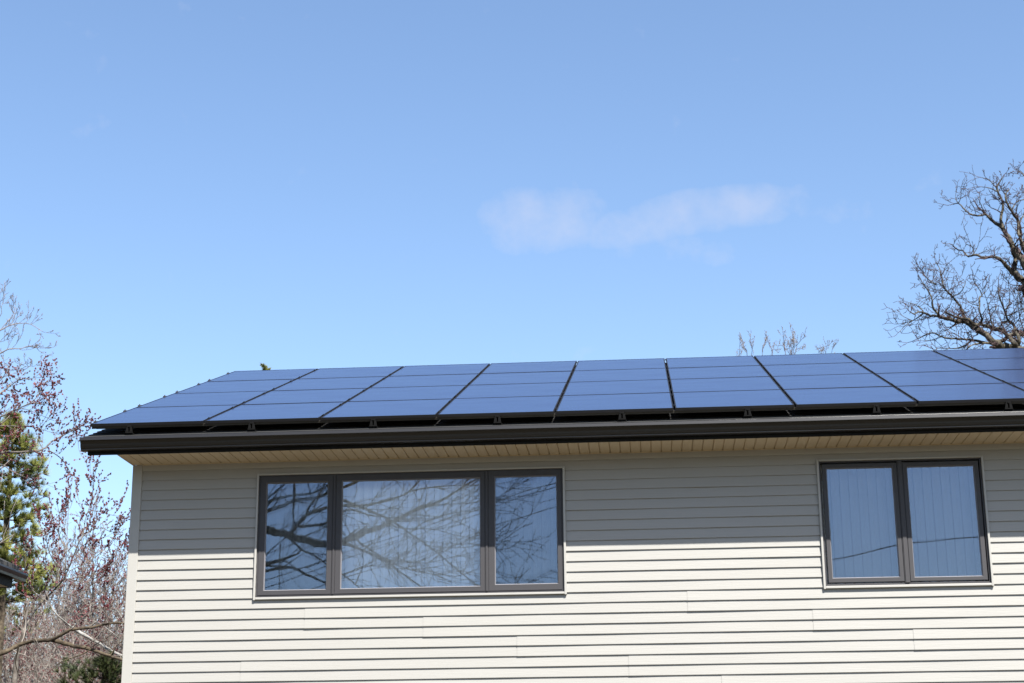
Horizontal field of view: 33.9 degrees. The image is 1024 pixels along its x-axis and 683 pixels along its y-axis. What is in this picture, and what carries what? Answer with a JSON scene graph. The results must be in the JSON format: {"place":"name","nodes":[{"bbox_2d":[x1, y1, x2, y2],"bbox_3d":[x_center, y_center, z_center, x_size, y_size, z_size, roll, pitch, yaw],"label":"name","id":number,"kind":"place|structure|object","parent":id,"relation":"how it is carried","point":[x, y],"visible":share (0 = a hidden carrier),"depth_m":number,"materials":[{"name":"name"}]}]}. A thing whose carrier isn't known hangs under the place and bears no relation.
{"place":"outdoors","nodes":[
{"label":"outdoors","id":0,"kind":"place"},
{"bbox_2d":[0,0,1023,682],"label":"sky","id":1,"kind":"structure","parent":0,"point":[193,192],"materials":[{"name":"blue"}]},
{"label":"ground","id":2,"kind":"structure","parent":0,"visible":0},
{"bbox_2d":[0,558,27,587],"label":"neighbour house","id":3,"kind":"structure","parent":2,"relation":"on","point":[9,572],"depth_m":27.23,"materials":[{"name":"grey metal"}]},
{"bbox_2d":[4,576,52,681],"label":"tree","id":4,"kind":"object","parent":2,"relation":"on","point":[16,612],"visible":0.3,"depth_m":47.41,"materials":[{"name":"plant"}]},
{"bbox_2d":[0,409,60,682],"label":"pine tree","id":5,"kind":"object","parent":2,"relation":"on","point":[9,489],"visible":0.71,"depth_m":36.86,"materials":[{"name":"green plant"}]},
{"bbox_2d":[0,278,60,380],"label":"bare tree","id":6,"kind":"object","parent":2,"relation":"on","point":[17,323],"visible":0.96,"depth_m":43.45,"materials":[{"name":"brown plant"}]},
{"bbox_2d":[3,611,65,682],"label":"tree","id":7,"kind":"object","parent":2,"relation":"on","point":[37,646],"visible":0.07,"depth_m":57.50,"materials":[{"name":"brown plant"}]},
{"bbox_2d":[2,536,80,682],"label":"tree","id":8,"kind":"object","parent":2,"relation":"on","point":[20,616],"visible":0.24,"depth_m":47.13,"materials":[{"name":"brown plant"}]},
{"bbox_2d":[2,616,83,682],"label":"tree","id":9,"kind":"object","parent":2,"relation":"on","point":[9,665],"visible":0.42,"depth_m":41.24,"materials":[{"name":"brown plant"}]},
{"bbox_2d":[0,355,100,502],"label":"maple tree","id":10,"kind":"object","parent":2,"relation":"on","point":[40,429],"visible":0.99,"depth_m":26.91,"materials":[{"name":"brown plant"}]},
{"bbox_2d":[1,570,110,682],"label":"tree","id":11,"kind":"object","parent":2,"relation":"on","point":[9,616],"visible":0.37,"depth_m":43.27,"materials":[{"name":"brown plant"}]},
{"bbox_2d":[0,497,125,682],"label":"bare tree","id":12,"kind":"object","parent":2,"relation":"on","point":[55,639],"visible":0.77,"depth_m":23.43,"materials":[{"name":"brown plant"}]},
{"bbox_2d":[2,596,124,682],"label":"tree","id":13,"kind":"object","parent":2,"relation":"on","point":[80,642],"visible":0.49,"depth_m":39.14,"materials":[{"name":"brown plant"}]},
{"bbox_2d":[10,548,118,682],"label":"tree","id":14,"kind":"object","parent":2,"relation":"on","point":[51,635],"visible":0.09,"depth_m":51.47,"materials":[{"name":"brown plant"}]},
{"bbox_2d":[3,552,127,682],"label":"wood","id":15,"kind":"object","parent":2,"relation":"on","point":[51,615],"visible":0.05,"depth_m":71.91,"materials":[{"name":"brown plant"}]},
{"bbox_2d":[11,572,125,682],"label":"tree","id":16,"kind":"object","parent":2,"relation":"on","point":[71,633],"visible":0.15,"depth_m":44.48,"materials":[{"name":"brown plant"}]},
{"bbox_2d":[11,455,130,682],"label":"maple tree","id":17,"kind":"object","parent":2,"relation":"on","point":[109,564],"visible":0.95,"depth_m":28.37,"materials":[{"name":"brown plant"}]},
{"bbox_2d":[39,508,127,682],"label":"tree","id":18,"kind":"object","parent":2,"relation":"on","point":[58,575],"visible":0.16,"depth_m":46.53,"materials":[{"name":"brown plant"}]},
{"bbox_2d":[40,530,126,682],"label":"tree","id":19,"kind":"object","parent":2,"relation":"on","point":[82,560],"visible":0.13,"depth_m":53.76,"materials":[{"name":"brown plant"}]},
{"bbox_2d":[49,604,123,657],"bbox_3d":[-7.521,7.521,30.400,2.342,5.579,0.942,-6,-17,17],"label":"birch tree","id":20,"kind":"object","parent":2,"relation":"on","point":[82,634],"visible":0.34,"depth_m":30.85,"materials":[{"name":"white plant"}]},
{"bbox_2d":[53,648,122,682],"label":"evergreen shrub","id":21,"kind":"object","parent":2,"relation":"on","point":[110,669],"visible":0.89,"depth_m":28.50,"materials":[{"name":"green plant"}]},
{"bbox_2d":[60,570,122,646],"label":"tree","id":22,"kind":"object","parent":2,"relation":"on","point":[84,594],"visible":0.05,"depth_m":56.10,"materials":[{"name":"brown plant"}]},
{"bbox_2d":[68,484,127,682],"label":"tree","id":23,"kind":"object","parent":2,"relation":"on","point":[99,629],"visible":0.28,"depth_m":42.31,"materials":[{"name":"brown plant"}]},
{"bbox_2d":[260,363,271,369],"bbox_3d":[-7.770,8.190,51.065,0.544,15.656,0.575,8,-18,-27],"label":"pine tree","id":24,"kind":"object","parent":2,"relation":"on","point":[263,366],"visible":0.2,"depth_m":53.14,"materials":[{"name":"green plant"}]},
{"bbox_2d":[79,367,1023,682],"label":"house","id":25,"kind":"structure","parent":2,"relation":"on","point":[679,547],"depth_m":16.53,"materials":[{"name":"plastic"}]},
{"bbox_2d":[125,425,134,434],"bbox_3d":[-3.803,0.896,16.777,0.090,0.093,0.134,-2,-16,4],"label":"roof foot","id":26,"kind":"object","parent":25,"relation":"on","point":[127,430],"visible":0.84,"depth_m":16.72},
{"bbox_2d":[247,422,256,431],"bbox_3d":[-2.571,0.859,16.681,0.090,0.093,0.134,-2,-16,4],"label":"roof foot","id":27,"kind":"object","parent":25,"relation":"on","point":[250,429],"visible":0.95,"depth_m":16.62},
{"bbox_2d":[369,419,377,428],"bbox_3d":[-1.359,0.821,16.586,0.090,0.093,0.134,-2,-16,4],"label":"roof foot","id":28,"kind":"object","parent":25,"relation":"on","point":[372,426],"visible":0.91,"depth_m":16.53},
{"bbox_2d":[253,466,566,600],"bbox_3d":[-1.020,1.926,16.831,3.124,1.278,0.124,-2,-16,4],"label":"window","id":29,"kind":"structure","parent":25,"relation":"in","point":[523,525],"depth_m":16.81,"materials":[{"name":"glass"}]},
{"bbox_2d":[265,476,555,587],"bbox_3d":[-0.999,1.885,17.028,3.733,1.305,0.035,-2,-16,4],"label":"vertical blind","id":30,"kind":"object","parent":25,"relation":"hanging from","point":[441,548],"visible":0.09,"depth_m":17.01,"materials":[{"name":"fabric"}]},
{"bbox_2d":[493,415,502,424],"bbox_3d":[-0.138,0.783,16.491,0.090,0.093,0.134,-2,-16,4],"label":"roof foot","id":31,"kind":"object","parent":25,"relation":"on","point":[495,419],"visible":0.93,"depth_m":16.44},
{"bbox_2d":[112,403,999,428],"bbox_3d":[1.032,0.701,16.563,10.476,0.051,0.051,-2,-16,4],"label":"mounting rail","id":32,"kind":"object","parent":25,"relation":"attached to","point":[559,416],"visible":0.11,"depth_m":16.59,"materials":[{"name":"metal"}]},
{"bbox_2d":[90,405,238,426],"bbox_3d":[-3.591,0.767,17.471,1.172,0.538,1.421,-2,-16,4],"label":"solar panel","id":33,"kind":"object","parent":32,"relation":"attached to","point":[171,415],"visible":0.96,"depth_m":17.30,"materials":[{"name":"blue glass"}]},
{"bbox_2d":[205,402,344,423],"bbox_3d":[-2.431,0.732,17.381,1.168,0.538,1.421,-2,-16,4],"label":"solar panel","id":34,"kind":"object","parent":32,"relation":"attached to","point":[283,412],"visible":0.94,"depth_m":17.20,"materials":[{"name":"blue glass"}]},
{"bbox_2d":[438,395,560,416],"bbox_3d":[-0.116,0.659,17.200,1.168,0.538,1.421,-2,-16,4],"label":"solar panel","id":35,"kind":"object","parent":32,"relation":"attached to","point":[501,406],"visible":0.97,"depth_m":17.03,"materials":[{"name":"blue glass"}]},
{"bbox_2d":[554,392,672,413],"bbox_3d":[1.041,0.624,17.110,1.168,0.538,1.421,-2,-16,4],"label":"solar panel","id":36,"kind":"object","parent":32,"relation":"attached to","point":[613,403],"visible":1,"depth_m":16.93,"materials":[{"name":"blue glass"}]},
{"bbox_2d":[783,386,916,406],"bbox_3d":[3.356,0.553,16.929,1.168,0.538,1.421,-2,-16,4],"label":"solar panel","id":37,"kind":"object","parent":32,"relation":"attached to","point":[850,396],"visible":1,"depth_m":16.75,"materials":[{"name":"blue glass"}]},
{"bbox_2d":[895,383,1023,403],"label":"solar panel","id":38,"kind":"object","parent":32,"relation":"attached to","point":[962,393],"visible":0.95,"depth_m":16.70,"materials":[{"name":"blue glass"}]},
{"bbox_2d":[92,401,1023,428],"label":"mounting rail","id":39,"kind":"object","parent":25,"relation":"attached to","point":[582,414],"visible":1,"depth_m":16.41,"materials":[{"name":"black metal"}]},
{"bbox_2d":[321,399,452,419],"bbox_3d":[-1.274,0.696,17.290,1.168,0.538,1.421,-2,-16,4],"label":"solar panel","id":40,"kind":"object","parent":39,"relation":"attached to","point":[393,409],"visible":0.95,"depth_m":17.11,"materials":[{"name":"blue glass"}]},
{"bbox_2d":[671,389,793,410],"bbox_3d":[2.199,0.588,17.019,1.168,0.538,1.421,-2,-16,4],"label":"solar panel","id":41,"kind":"object","parent":39,"relation":"attached to","point":[738,399],"visible":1,"depth_m":16.84,"materials":[{"name":"blue glass"}]},
{"bbox_2d":[1008,383,1023,389],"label":"solar panel","id":42,"kind":"object","parent":39,"relation":"attached to","point":[1020,386],"visible":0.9,"depth_m":17.26,"materials":[{"name":"blue glass"}]},
{"bbox_2d":[618,412,626,421],"bbox_3d":[1.074,0.746,16.396,0.090,0.093,0.134,-2,-16,4],"label":"roof foot","id":43,"kind":"object","parent":25,"relation":"on","point":[620,419],"visible":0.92,"depth_m":16.34},
{"bbox_2d":[743,408,752,418],"bbox_3d":[2.282,0.709,16.302,0.090,0.093,0.134,-2,-16,4],"label":"roof foot","id":44,"kind":"object","parent":25,"relation":"on","point":[745,413],"visible":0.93,"depth_m":16.25},
{"bbox_2d":[871,405,880,414],"bbox_3d":[3.506,0.671,16.207,0.090,0.093,0.134,-2,-16,4],"label":"roof foot","id":45,"kind":"object","parent":25,"relation":"on","point":[878,412],"visible":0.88,"depth_m":16.15},
{"bbox_2d":[820,465,985,583],"bbox_3d":[3.849,1.735,16.650,2.063,1.305,0.035,-2,-16,4],"label":"vertical blind","id":46,"kind":"object","parent":25,"relation":"hanging from","point":[895,530],"visible":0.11,"depth_m":16.59,"materials":[{"name":"plastic"}]},
{"bbox_2d":[816,456,993,588],"bbox_3d":[3.825,1.775,16.454,1.619,1.277,0.124,-2,-16,4],"label":"window","id":47,"kind":"structure","parent":25,"relation":"in","point":[935,520],"depth_m":16.44,"materials":[{"name":"glass"}]},
{"bbox_2d":[1004,401,1013,411],"bbox_3d":[4.746,0.633,16.110,0.090,0.093,0.134,-2,-16,4],"label":"roof foot","id":48,"kind":"object","parent":25,"relation":"on","point":[1010,405],"visible":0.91,"depth_m":16.05},
{"bbox_2d":[735,332,754,355],"bbox_3d":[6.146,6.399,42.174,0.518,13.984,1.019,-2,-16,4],"label":"young tree","id":49,"kind":"object","parent":2,"relation":"on","point":[744,348],"visible":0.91,"depth_m":43.89,"materials":[{"name":"brown plant"}]},
{"bbox_2d":[762,331,781,354],"bbox_3d":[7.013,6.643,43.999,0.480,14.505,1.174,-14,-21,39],"label":"young tree","id":50,"kind":"object","parent":2,"relation":"on","point":[765,342],"visible":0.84,"depth_m":45.86,"materials":[{"name":"brown plant"}]},
{"bbox_2d":[773,325,806,354],"bbox_3d":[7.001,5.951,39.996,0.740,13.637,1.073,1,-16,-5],"label":"young tree","id":51,"kind":"object","parent":2,"relation":"on","point":[793,341],"visible":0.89,"depth_m":41.63,"materials":[{"name":"brown plant"}]},
{"bbox_2d":[815,337,836,353],"bbox_3d":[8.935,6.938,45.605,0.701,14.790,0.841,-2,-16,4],"label":"young tree","id":52,"kind":"object","parent":2,"relation":"on","point":[822,349],"visible":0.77,"depth_m":47.54,"materials":[{"name":"brown plant"}]},
{"bbox_2d":[881,160,1023,350],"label":"oak tree","id":53,"kind":"object","parent":2,"relation":"on","point":[1017,254],"visible":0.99,"depth_m":31.40,"materials":[{"name":"brown plant"}]},
{"bbox_3d":[1.146,0.596,18.061,10.476,0.051,0.051,-2,-16,4],"label":"mounting rail","id":54,"kind":"object","parent":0,"visible":0},
{"bbox_2d":[135,391,268,407],"bbox_3d":[-3.478,0.661,18.969,1.173,0.538,1.421,-2,-16,4],"label":"solar panel","id":55,"kind":"object","parent":54,"relation":"attached to","point":[206,399],"visible":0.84,"depth_m":18.94,"materials":[{"name":"blue glass"}]},
{"bbox_2d":[241,388,367,404],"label":"solar panel","id":56,"kind":"object","parent":54,"relation":"attached to","point":[307,396],"visible":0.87,"depth_m":18.84,"materials":[{"name":"blue glass"}]},
{"bbox_2d":[347,385,466,401],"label":"solar panel","id":57,"kind":"object","parent":54,"relation":"attached to","point":[409,393],"visible":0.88,"depth_m":18.76,"materials":[{"name":"blue glass"}]},
{"bbox_2d":[454,382,566,397],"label":"solar panel","id":58,"kind":"object","parent":54,"relation":"attached to","point":[515,390],"visible":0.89,"depth_m":18.68,"materials":[{"name":"blue glass"}]},
{"bbox_2d":[561,379,669,394],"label":"solar panel","id":59,"kind":"object","parent":54,"relation":"attached to","point":[619,387],"visible":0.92,"depth_m":18.58,"materials":[{"name":"blue glass"}]},
{"bbox_2d":[668,376,780,391],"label":"solar panel","id":60,"kind":"object","parent":54,"relation":"attached to","point":[724,384],"visible":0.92,"depth_m":18.49,"materials":[{"name":"blue glass"}]},
{"bbox_2d":[772,373,891,390],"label":"solar panel","id":61,"kind":"object","parent":54,"relation":"attached to","point":[829,381],"visible":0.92,"depth_m":18.39,"materials":[{"name":"blue glass"}]},
{"bbox_2d":[875,370,1004,386],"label":"solar panel","id":62,"kind":"object","parent":54,"relation":"attached to","point":[936,378],"visible":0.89,"depth_m":18.31,"materials":[{"name":"blue glass"}]},
{"bbox_2d":[979,369,1023,383],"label":"solar panel","id":63,"kind":"object","parent":54,"relation":"attached to","point":[1012,376],"visible":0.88,"depth_m":18.41,"materials":[{"name":"blue glass"}]},
{"bbox_3d":[1.259,0.490,19.560,10.476,0.051,0.051,-2,-16,4],"label":"mounting rail","id":64,"kind":"object","parent":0,"visible":0},
{"bbox_2d":[175,379,295,392],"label":"solar panel","id":65,"kind":"object","parent":64,"relation":"attached to","point":[238,386],"visible":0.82,"depth_m":20.45,"materials":[{"name":"blue glass"}]},
{"bbox_2d":[271,376,386,390],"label":"solar panel","id":66,"kind":"object","parent":64,"relation":"attached to","point":[332,383],"visible":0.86,"depth_m":20.34,"materials":[{"name":"blue glass"}]},
{"bbox_2d":[370,374,478,387],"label":"solar panel","id":67,"kind":"object","parent":64,"relation":"attached to","point":[428,380],"visible":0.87,"depth_m":20.27,"materials":[{"name":"blue glass"}]},
{"bbox_2d":[468,371,571,384],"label":"solar panel","id":68,"kind":"object","parent":64,"relation":"attached to","point":[522,377],"visible":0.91,"depth_m":20.18,"materials":[{"name":"blue glass"}]},
{"bbox_2d":[567,368,667,381],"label":"solar panel","id":69,"kind":"object","parent":64,"relation":"attached to","point":[618,374],"visible":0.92,"depth_m":20.09,"materials":[{"name":"blue glass"}]},
{"bbox_2d":[667,365,769,379],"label":"solar panel","id":70,"kind":"object","parent":64,"relation":"attached to","point":[718,372],"visible":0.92,"depth_m":19.99,"materials":[{"name":"blue glass"}]},
{"bbox_2d":[762,362,871,377],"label":"solar panel","id":71,"kind":"object","parent":64,"relation":"attached to","point":[813,369],"visible":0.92,"depth_m":19.91,"materials":[{"name":"blue glass"}]},
{"bbox_2d":[858,360,974,373],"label":"solar panel","id":72,"kind":"object","parent":64,"relation":"attached to","point":[912,366],"visible":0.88,"depth_m":19.81,"materials":[{"name":"blue glass"}]},
{"bbox_2d":[955,358,1023,370],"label":"solar panel","id":73,"kind":"object","parent":64,"relation":"attached to","point":[998,364],"visible":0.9,"depth_m":19.82,"materials":[{"name":"blue glass"}]},
{"bbox_3d":[1.373,0.385,21.058,10.476,0.051,0.051,-2,-16,4],"label":"mounting rail","id":74,"kind":"object","parent":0,"visible":0},
{"bbox_2d":[206,369,317,381],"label":"solar panel","id":75,"kind":"object","parent":74,"relation":"attached to","point":[264,375],"visible":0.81,"depth_m":21.94,"materials":[{"name":"blue glass"}]},
{"bbox_2d":[298,366,403,378],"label":"solar panel","id":76,"kind":"object","parent":74,"relation":"attached to","point":[351,372],"visible":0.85,"depth_m":21.86,"materials":[{"name":"blue glass"}]},
{"bbox_2d":[389,363,489,375],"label":"solar panel","id":77,"kind":"object","parent":74,"relation":"attached to","point":[442,369],"visible":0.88,"depth_m":21.75,"materials":[{"name":"blue glass"}]},
{"bbox_2d":[481,361,576,373],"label":"solar panel","id":78,"kind":"object","parent":74,"relation":"attached to","point":[552,366],"visible":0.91,"depth_m":21.67,"materials":[{"name":"blue glass"}]},
{"bbox_2d":[573,358,665,370],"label":"solar panel","id":79,"kind":"object","parent":74,"relation":"attached to","point":[621,364],"visible":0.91,"depth_m":21.59,"materials":[{"name":"blue glass"}]},
{"bbox_2d":[665,356,759,368],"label":"solar panel","id":80,"kind":"object","parent":74,"relation":"attached to","point":[711,361],"visible":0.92,"depth_m":21.48,"materials":[{"name":"blue glass"}]},
{"bbox_2d":[754,353,854,365],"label":"solar panel","id":81,"kind":"object","parent":74,"relation":"attached to","point":[801,359],"visible":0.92,"depth_m":21.40,"materials":[{"name":"blue glass"}]},
{"bbox_2d":[843,350,951,362],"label":"solar panel","id":82,"kind":"object","parent":74,"relation":"attached to","point":[857,357],"visible":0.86,"depth_m":21.32,"materials":[{"name":"blue glass"}]},
{"bbox_2d":[933,348,1023,359],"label":"solar panel","id":83,"kind":"object","parent":74,"relation":"attached to","point":[986,353],"visible":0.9,"depth_m":21.29,"materials":[{"name":"blue glass"}]}
]}

